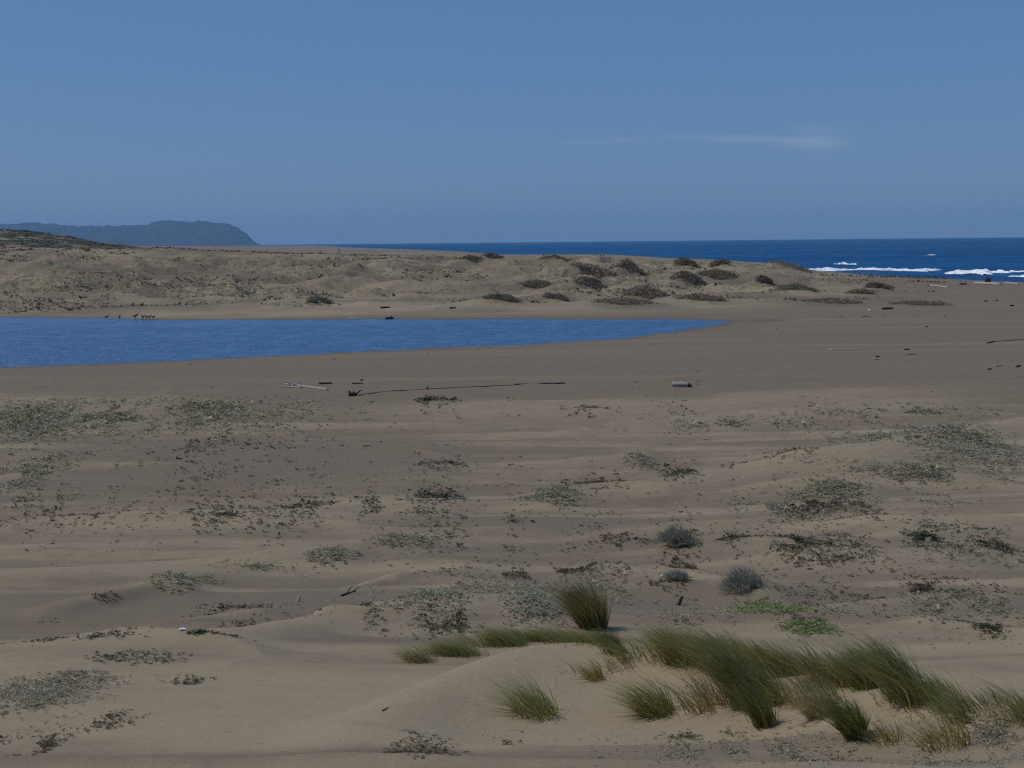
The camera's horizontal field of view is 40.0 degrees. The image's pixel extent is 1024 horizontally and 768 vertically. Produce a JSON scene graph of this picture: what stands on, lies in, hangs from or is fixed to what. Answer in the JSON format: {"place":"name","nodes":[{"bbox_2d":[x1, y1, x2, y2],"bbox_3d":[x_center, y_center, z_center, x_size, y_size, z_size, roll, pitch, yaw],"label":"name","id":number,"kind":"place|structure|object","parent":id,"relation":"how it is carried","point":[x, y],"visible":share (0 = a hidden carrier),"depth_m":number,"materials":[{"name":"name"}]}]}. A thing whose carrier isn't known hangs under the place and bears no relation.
{"place":"outdoors","nodes":[
{"label":"outdoors","id":0,"kind":"place"},
{"bbox_2d":[0,220,259,245],"bbox_3d":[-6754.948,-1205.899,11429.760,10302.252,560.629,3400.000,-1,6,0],"label":"headland","id":1,"kind":"structure","parent":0,"point":[177,233],"depth_m":10657.62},
{"bbox_2d":[0,230,1023,767],"bbox_3d":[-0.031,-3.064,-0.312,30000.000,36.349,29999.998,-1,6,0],"label":"sand ground","id":2,"kind":"structure","parent":0,"point":[300,684],"depth_m":41.05,"materials":[{"name":"beige sand"}]},
{"bbox_2d":[0,475,45,491],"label":"ground cover plant","id":3,"kind":"object","parent":2,"relation":"on","point":[20,482],"visible":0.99,"depth_m":48.38,"materials":[{"name":"green plant"}]},
{"bbox_2d":[0,668,132,717],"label":"ground cover plant","id":4,"kind":"object","parent":2,"relation":"on","point":[26,693],"visible":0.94,"depth_m":14.24,"materials":[{"name":"green plant"}]},
{"bbox_2d":[0,229,142,247],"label":"hillside scrub","id":5,"kind":"object","parent":2,"relation":"on","point":[31,232],"visible":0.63,"depth_m":667.52,"materials":[{"name":"green plant"}]},
{"bbox_2d":[91,590,116,601],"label":"ground cover plant","id":6,"kind":"object","parent":2,"relation":"on","point":[101,594],"visible":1,"depth_m":24.71,"materials":[{"name":"green plant"}]},
{"bbox_2d":[86,708,150,731],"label":"ground cover plant","id":7,"kind":"object","parent":2,"relation":"on","point":[105,719],"visible":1,"depth_m":12.50,"materials":[{"name":"green plant"}]},
{"bbox_2d":[84,648,198,663],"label":"ground cover plant","id":8,"kind":"object","parent":2,"relation":"on","point":[120,653],"visible":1,"depth_m":16.44,"materials":[{"name":"green plant"}]},
{"bbox_2d":[142,570,224,593],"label":"ground cover plant","id":9,"kind":"object","parent":2,"relation":"on","point":[163,575],"visible":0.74,"depth_m":26.66,"materials":[{"name":"green plant"}]},
{"bbox_2d":[160,674,215,684],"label":"ground cover plant","id":10,"kind":"object","parent":2,"relation":"on","point":[194,680],"visible":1,"depth_m":15.10,"materials":[{"name":"green plant"}]},
{"bbox_2d":[278,386,302,387],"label":"driftwood log","id":11,"kind":"object","parent":2,"relation":"on","point":[290,386],"visible":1,"depth_m":87.95,"materials":[{"name":"grey wood"}]},
{"bbox_2d":[284,379,328,390],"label":"driftwood log","id":12,"kind":"object","parent":2,"relation":"on","point":[292,383],"visible":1,"depth_m":88.45,"materials":[{"name":"grey wood"}]},
{"bbox_2d":[307,296,333,303],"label":"dune shrub","id":13,"kind":"object","parent":2,"relation":"on","point":[313,299],"visible":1,"depth_m":194.22,"materials":[{"name":"green plant"}]},
{"bbox_2d":[303,543,365,566],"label":"ground cover plant","id":14,"kind":"object","parent":2,"relation":"on","point":[331,551],"visible":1,"depth_m":31.08,"materials":[{"name":"green plant"}]},
{"bbox_2d":[340,586,359,595],"bbox_3d":[-2.977,3.842,25.993,0.142,0.205,0.769,1,6,13],"label":"driftwood log","id":15,"kind":"object","parent":2,"relation":"on","point":[348,592],"visible":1,"depth_m":25.97,"materials":[{"name":"brown wood"}]},
{"bbox_2d":[348,390,361,395],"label":"driftwood log","id":16,"kind":"object","parent":2,"relation":"on","point":[353,393],"visible":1,"depth_m":82.92,"materials":[{"name":"brown wood"}]},
{"bbox_2d":[0,317,731,366],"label":"lagoon","id":17,"kind":"structure","parent":2,"relation":"in","point":[32,341],"depth_m":142.31,"materials":[{"name":"liquid"}]},
{"bbox_2d":[363,530,434,551],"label":"ground cover plant","id":18,"kind":"object","parent":2,"relation":"on","point":[394,535],"visible":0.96,"depth_m":34.03,"materials":[{"name":"green plant"}]},
{"bbox_2d":[356,589,476,616],"bbox_3d":[-1.585,3.590,23.233,2.182,0.850,4.321,-1,6,0],"label":"ground cover plant","id":19,"kind":"object","parent":2,"relation":"on","point":[412,595],"visible":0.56,"depth_m":22.47,"materials":[{"name":"green plant"}]},
{"bbox_2d":[381,730,469,758],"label":"ground cover plant","id":20,"kind":"object","parent":2,"relation":"on","point":[422,749],"visible":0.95,"depth_m":10.43,"materials":[{"name":"green plant"}]},
{"bbox_2d":[358,385,509,394],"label":"wrack line","id":21,"kind":"object","parent":2,"relation":"on","point":[436,388],"visible":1,"depth_m":85.94,"materials":[{"name":"brown wood"}]},
{"bbox_2d":[454,254,484,261],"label":"dune shrub","id":22,"kind":"object","parent":2,"relation":"on","point":[474,257],"visible":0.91,"depth_m":280.78,"materials":[{"name":"green plant"}]},
{"bbox_2d":[0,246,947,313],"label":"dune scrub","id":23,"kind":"object","parent":2,"relation":"on","point":[36,304],"visible":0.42,"depth_m":223.32,"materials":[{"name":"green plant"}]},
{"bbox_2d":[431,575,517,596],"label":"ground cover plant","id":24,"kind":"object","parent":2,"relation":"on","point":[489,586],"visible":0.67,"depth_m":25.76,"materials":[{"name":"green plant"}]},
{"bbox_2d":[481,252,503,257],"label":"dune shrub","id":25,"kind":"object","parent":2,"relation":"on","point":[490,254],"visible":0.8,"depth_m":322.03,"materials":[{"name":"green plant"}]},
{"bbox_2d":[478,292,520,302],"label":"dune shrub","id":26,"kind":"object","parent":2,"relation":"on","point":[499,296],"visible":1,"depth_m":191.90,"materials":[{"name":"green plant"}]},
{"bbox_2d":[465,670,557,719],"bbox_3d":[-0.028,2.772,12.514,0.863,0.425,0.760,1,6,18],"label":"grass tuft","id":27,"kind":"object","parent":2,"relation":"on","point":[530,705],"visible":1,"depth_m":12.48,"materials":[{"name":"green plant"}]},
{"bbox_2d":[0,388,1023,767],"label":"beach sprigs","id":28,"kind":"object","parent":2,"relation":"on","point":[30,428],"visible":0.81,"depth_m":38.06,"materials":[{"name":"green plant"}]},
{"bbox_2d":[3,286,1023,450],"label":"beach debris","id":29,"kind":"object","parent":2,"relation":"on","point":[532,360],"visible":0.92,"depth_m":100.39,"materials":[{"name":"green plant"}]},
{"bbox_2d":[494,589,568,626],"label":"ground cover plant","id":30,"kind":"object","parent":2,"relation":"on","point":[535,594],"visible":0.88,"depth_m":22.01,"materials":[{"name":"green plant"}]},
{"bbox_2d":[520,279,555,288],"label":"dune shrub","id":31,"kind":"object","parent":2,"relation":"on","point":[539,283],"visible":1,"depth_m":225.26,"materials":[{"name":"green plant"}]},
{"bbox_2d":[514,382,564,384],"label":"driftwood log","id":32,"kind":"object","parent":2,"relation":"on","point":[542,383],"visible":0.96,"depth_m":89.17,"materials":[{"name":"brown wood"}]},
{"bbox_2d":[514,483,585,511],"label":"ground cover plant","id":33,"kind":"object","parent":2,"relation":"on","point":[555,492],"visible":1,"depth_m":43.50,"materials":[{"name":"green plant"}]},
{"bbox_2d":[541,291,570,300],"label":"dune shrub","id":34,"kind":"object","parent":2,"relation":"on","point":[556,296],"visible":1,"depth_m":197.80,"materials":[{"name":"green plant"}]},
{"bbox_2d":[538,254,574,261],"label":"dune shrub","id":35,"kind":"object","parent":2,"relation":"on","point":[559,257],"visible":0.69,"depth_m":287.61,"materials":[{"name":"green plant"}]},
{"bbox_2d":[528,574,614,630],"bbox_3d":[0.842,3.225,20.551,1.364,0.846,1.254,-1,6,0],"label":"grass tuft","id":36,"kind":"object","parent":2,"relation":"on","point":[587,610],"visible":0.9,"depth_m":20.45,"materials":[{"name":"green plant"}]},
{"bbox_2d":[564,656,604,681],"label":"grass tuft","id":37,"kind":"object","parent":2,"relation":"on","point":[592,675],"visible":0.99,"depth_m":13.72,"materials":[{"name":"green plant"}]},
{"bbox_2d":[570,276,602,289],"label":"dune shrub","id":38,"kind":"object","parent":2,"relation":"on","point":[591,283],"visible":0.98,"depth_m":222.84,"materials":[{"name":"green plant"}]},
{"bbox_2d":[569,261,618,278],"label":"dune shrub","id":39,"kind":"object","parent":2,"relation":"on","point":[588,268],"visible":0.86,"depth_m":242.88,"materials":[{"name":"green plant"}]},
{"bbox_2d":[591,531,656,545],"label":"ground cover plant","id":40,"kind":"object","parent":2,"relation":"on","point":[609,538],"visible":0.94,"depth_m":34.35,"materials":[{"name":"green plant"}]},
{"bbox_2d":[591,297,658,304],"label":"dune shrub","id":41,"kind":"object","parent":2,"relation":"on","point":[621,300],"visible":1,"depth_m":187.55,"materials":[{"name":"green plant"}]},
{"bbox_2d":[608,258,648,275],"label":"dune shrub","id":42,"kind":"object","parent":2,"relation":"on","point":[630,263],"visible":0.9,"depth_m":250.78,"materials":[{"name":"green plant"}]},
{"bbox_2d":[587,665,674,718],"bbox_3d":[1.017,2.771,12.502,0.788,0.424,0.760,-6,8,-44],"label":"grass tuft","id":43,"kind":"object","parent":2,"relation":"on","point":[660,708],"visible":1,"depth_m":12.46,"materials":[{"name":"green plant"}]},
{"bbox_2d":[622,451,651,469],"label":"ground cover plant","id":44,"kind":"object","parent":2,"relation":"on","point":[643,459],"visible":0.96,"depth_m":51.94,"materials":[{"name":"green plant"}]},
{"bbox_2d":[620,284,668,298],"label":"dune shrub","id":45,"kind":"object","parent":2,"relation":"on","point":[658,291],"visible":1,"depth_m":204.00,"materials":[{"name":"green plant"}]},
{"bbox_2d":[640,577,693,595],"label":"ground cover plant","id":46,"kind":"object","parent":2,"relation":"on","point":[656,584],"visible":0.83,"depth_m":25.92,"materials":[{"name":"green plant"}]},
{"bbox_2d":[660,565,689,581],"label":"grey shrub","id":47,"kind":"object","parent":2,"relation":"on","point":[677,576],"visible":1,"depth_m":26.05,"materials":[{"name":"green plant"}]},
{"bbox_2d":[650,520,701,546],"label":"grey shrub","id":48,"kind":"object","parent":2,"relation":"on","point":[675,535],"visible":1,"depth_m":32.00,"materials":[{"name":"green plant"}]},
{"bbox_2d":[672,381,691,386],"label":"driftwood log","id":49,"kind":"object","parent":2,"relation":"on","point":[680,384],"visible":1,"depth_m":86.63,"materials":[{"name":"grey wood"}]},
{"bbox_2d":[639,655,729,713],"bbox_3d":[1.544,2.692,12.488,0.931,0.468,0.722,-1,6,0],"label":"grass tuft","id":50,"kind":"object","parent":2,"relation":"on","point":[698,701],"visible":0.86,"depth_m":12.45,"materials":[{"name":"green plant"}]},
{"bbox_2d":[671,256,702,268],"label":"dune shrub","id":51,"kind":"object","parent":2,"relation":"on","point":[686,260],"visible":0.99,"depth_m":287.06,"materials":[{"name":"green plant"}]},
{"bbox_2d":[668,270,707,284],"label":"dune shrub","id":52,"kind":"object","parent":2,"relation":"on","point":[685,276],"visible":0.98,"depth_m":238.70,"materials":[{"name":"green plant"}]},
{"bbox_2d":[672,292,729,300],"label":"dune shrub","id":53,"kind":"object","parent":2,"relation":"on","point":[696,296],"visible":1,"depth_m":192.53,"materials":[{"name":"green plant"}]},
{"bbox_2d":[388,616,1023,743],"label":"dune grass band","id":54,"kind":"object","parent":2,"relation":"on","point":[740,676],"visible":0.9,"depth_m":12.24,"materials":[{"name":"green plant"}]},
{"bbox_2d":[695,268,738,279],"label":"dune shrub","id":55,"kind":"object","parent":2,"relation":"on","point":[714,274],"visible":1,"depth_m":252.07,"materials":[{"name":"green plant"}]},
{"bbox_2d":[707,258,731,266],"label":"dune shrub","id":56,"kind":"object","parent":2,"relation":"on","point":[719,262],"visible":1,"depth_m":281.99,"materials":[{"name":"green plant"}]},
{"bbox_2d":[709,561,768,594],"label":"grey shrub","id":57,"kind":"object","parent":2,"relation":"on","point":[747,581],"visible":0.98,"depth_m":24.90,"materials":[{"name":"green plant"}]},
{"bbox_2d":[755,274,772,283],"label":"dune shrub","id":58,"kind":"object","parent":2,"relation":"on","point":[762,278],"visible":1,"depth_m":233.07,"materials":[{"name":"green plant"}]},
{"bbox_2d":[735,593,811,623],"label":"ground cover plant","id":59,"kind":"object","parent":2,"relation":"on","point":[762,610],"visible":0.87,"depth_m":22.13,"materials":[{"name":"green plant"}]},
{"bbox_2d":[754,446,819,464],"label":"ground cover plant","id":60,"kind":"object","parent":2,"relation":"on","point":[794,448],"visible":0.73,"depth_m":49.98,"materials":[{"name":"green plant"}]},
{"bbox_2d":[767,260,813,272],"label":"dune shrub","id":61,"kind":"object","parent":2,"relation":"on","point":[796,265],"visible":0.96,"depth_m":314.61,"materials":[{"name":"green plant"}]},
{"bbox_2d":[772,282,819,292],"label":"dune shrub","id":62,"kind":"object","parent":2,"relation":"on","point":[795,286],"visible":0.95,"depth_m":217.57,"materials":[{"name":"green plant"}]},
{"bbox_2d":[767,679,834,720],"bbox_3d":[2.293,2.557,11.236,0.614,0.330,0.560,-1,6,0],"label":"grass tuft","id":63,"kind":"object","parent":2,"relation":"on","point":[811,709],"visible":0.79,"depth_m":11.22,"materials":[{"name":"green plant"}]},
{"bbox_2d":[779,613,840,636],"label":"ground cover plant","id":64,"kind":"object","parent":2,"relation":"on","point":[813,625],"visible":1,"depth_m":20.40,"materials":[{"name":"green plant"}]},
{"bbox_2d":[807,551,856,566],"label":"ground cover plant","id":65,"kind":"object","parent":2,"relation":"on","point":[843,556],"visible":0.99,"depth_m":29.02,"materials":[{"name":"green plant"}]},
{"bbox_2d":[794,477,871,494],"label":"ground cover plant","id":66,"kind":"object","parent":2,"relation":"on","point":[832,483],"visible":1,"depth_m":42.99,"materials":[{"name":"green plant"}]},
{"bbox_2d":[800,297,866,303],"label":"dune shrub","id":67,"kind":"object","parent":2,"relation":"on","point":[834,300],"visible":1,"depth_m":188.53,"materials":[{"name":"green plant"}]},
{"bbox_2d":[810,691,871,740],"bbox_3d":[2.378,2.474,10.402,0.500,0.353,0.477,-4,7,-31],"label":"grass tuft","id":68,"kind":"object","parent":2,"relation":"on","point":[846,717],"visible":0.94,"depth_m":10.36,"materials":[{"name":"green plant"}]},
{"bbox_2d":[829,348,854,349],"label":"driftwood log","id":69,"kind":"object","parent":2,"relation":"on","point":[841,348],"visible":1,"depth_m":114.16,"materials":[{"name":"grey wood"}]},
{"bbox_2d":[845,288,877,293],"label":"dune shrub","id":70,"kind":"object","parent":2,"relation":"on","point":[864,290],"visible":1,"depth_m":219.00,"materials":[{"name":"green plant"}]},
{"bbox_2d":[845,712,903,746],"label":"grass tuft","id":71,"kind":"object","parent":2,"relation":"on","point":[886,737],"visible":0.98,"depth_m":10.26,"materials":[{"name":"green plant"}]},
{"bbox_2d":[863,281,894,288],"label":"dune shrub","id":72,"kind":"object","parent":2,"relation":"on","point":[878,285],"visible":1,"depth_m":234.44,"materials":[{"name":"green plant"}]},
{"bbox_2d":[848,459,952,484],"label":"ground cover plant","id":73,"kind":"object","parent":2,"relation":"on","point":[902,471],"visible":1,"depth_m":45.01,"materials":[{"name":"green plant"}]},
{"bbox_2d":[888,300,952,305],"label":"dune shrub","id":74,"kind":"object","parent":2,"relation":"on","point":[920,302],"visible":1,"depth_m":183.03,"materials":[{"name":"green plant"}]},
{"bbox_2d":[822,421,1023,469],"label":"ground cover plant","id":75,"kind":"object","parent":2,"relation":"on","point":[959,448],"visible":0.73,"depth_m":52.40,"materials":[{"name":"green plant"}]},
{"bbox_2d":[881,708,970,752],"bbox_3d":[2.926,2.466,10.016,0.646,0.327,0.508,3,7,34],"label":"grass tuft","id":76,"kind":"object","parent":2,"relation":"on","point":[946,739],"visible":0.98,"depth_m":9.97,"materials":[{"name":"green plant"}]},
{"bbox_2d":[930,284,948,287],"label":"driftwood log","id":77,"kind":"object","parent":2,"relation":"on","point":[932,285],"visible":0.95,"depth_m":253.89,"materials":[{"name":"grey wood"}]},
{"bbox_2d":[914,588,974,596],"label":"ground cover plant","id":78,"kind":"object","parent":2,"relation":"on","point":[963,594],"visible":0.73,"depth_m":23.73,"materials":[{"name":"green plant"}]},
{"bbox_2d":[917,542,984,561],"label":"ground cover plant","id":79,"kind":"object","parent":2,"relation":"on","point":[949,543],"visible":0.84,"depth_m":29.89,"materials":[{"name":"green plant"}]},
{"bbox_2d":[973,282,1000,284],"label":"driftwood log","id":80,"kind":"object","parent":2,"relation":"on","point":[991,283],"visible":0.87,"depth_m":265.36,"materials":[{"name":"grey wood"}]},
{"bbox_2d":[0,0,1023,244],"label":"sky","id":81,"kind":"structure","parent":0,"point":[279,122],"materials":[{"name":"blue"}]},
{"bbox_2d":[240,237,1023,281],"bbox_3d":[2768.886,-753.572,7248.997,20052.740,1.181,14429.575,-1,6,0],"label":"sea","id":82,"kind":"structure","parent":0,"point":[989,254],"depth_m":1119.23,"materials":[{"name":"liquid"}]},
{"bbox_2d":[809,267,941,270],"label":"breaking wave","id":83,"kind":"object","parent":82,"relation":"on","point":[861,268],"visible":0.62,"depth_m":410.55,"materials":[{"name":"liquid"}]},
{"bbox_2d":[945,269,1023,274],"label":"breaking wave","id":84,"kind":"object","parent":82,"relation":"on","point":[982,271],"visible":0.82,"depth_m":369.14,"materials":[{"name":"liquid"}]}
]}

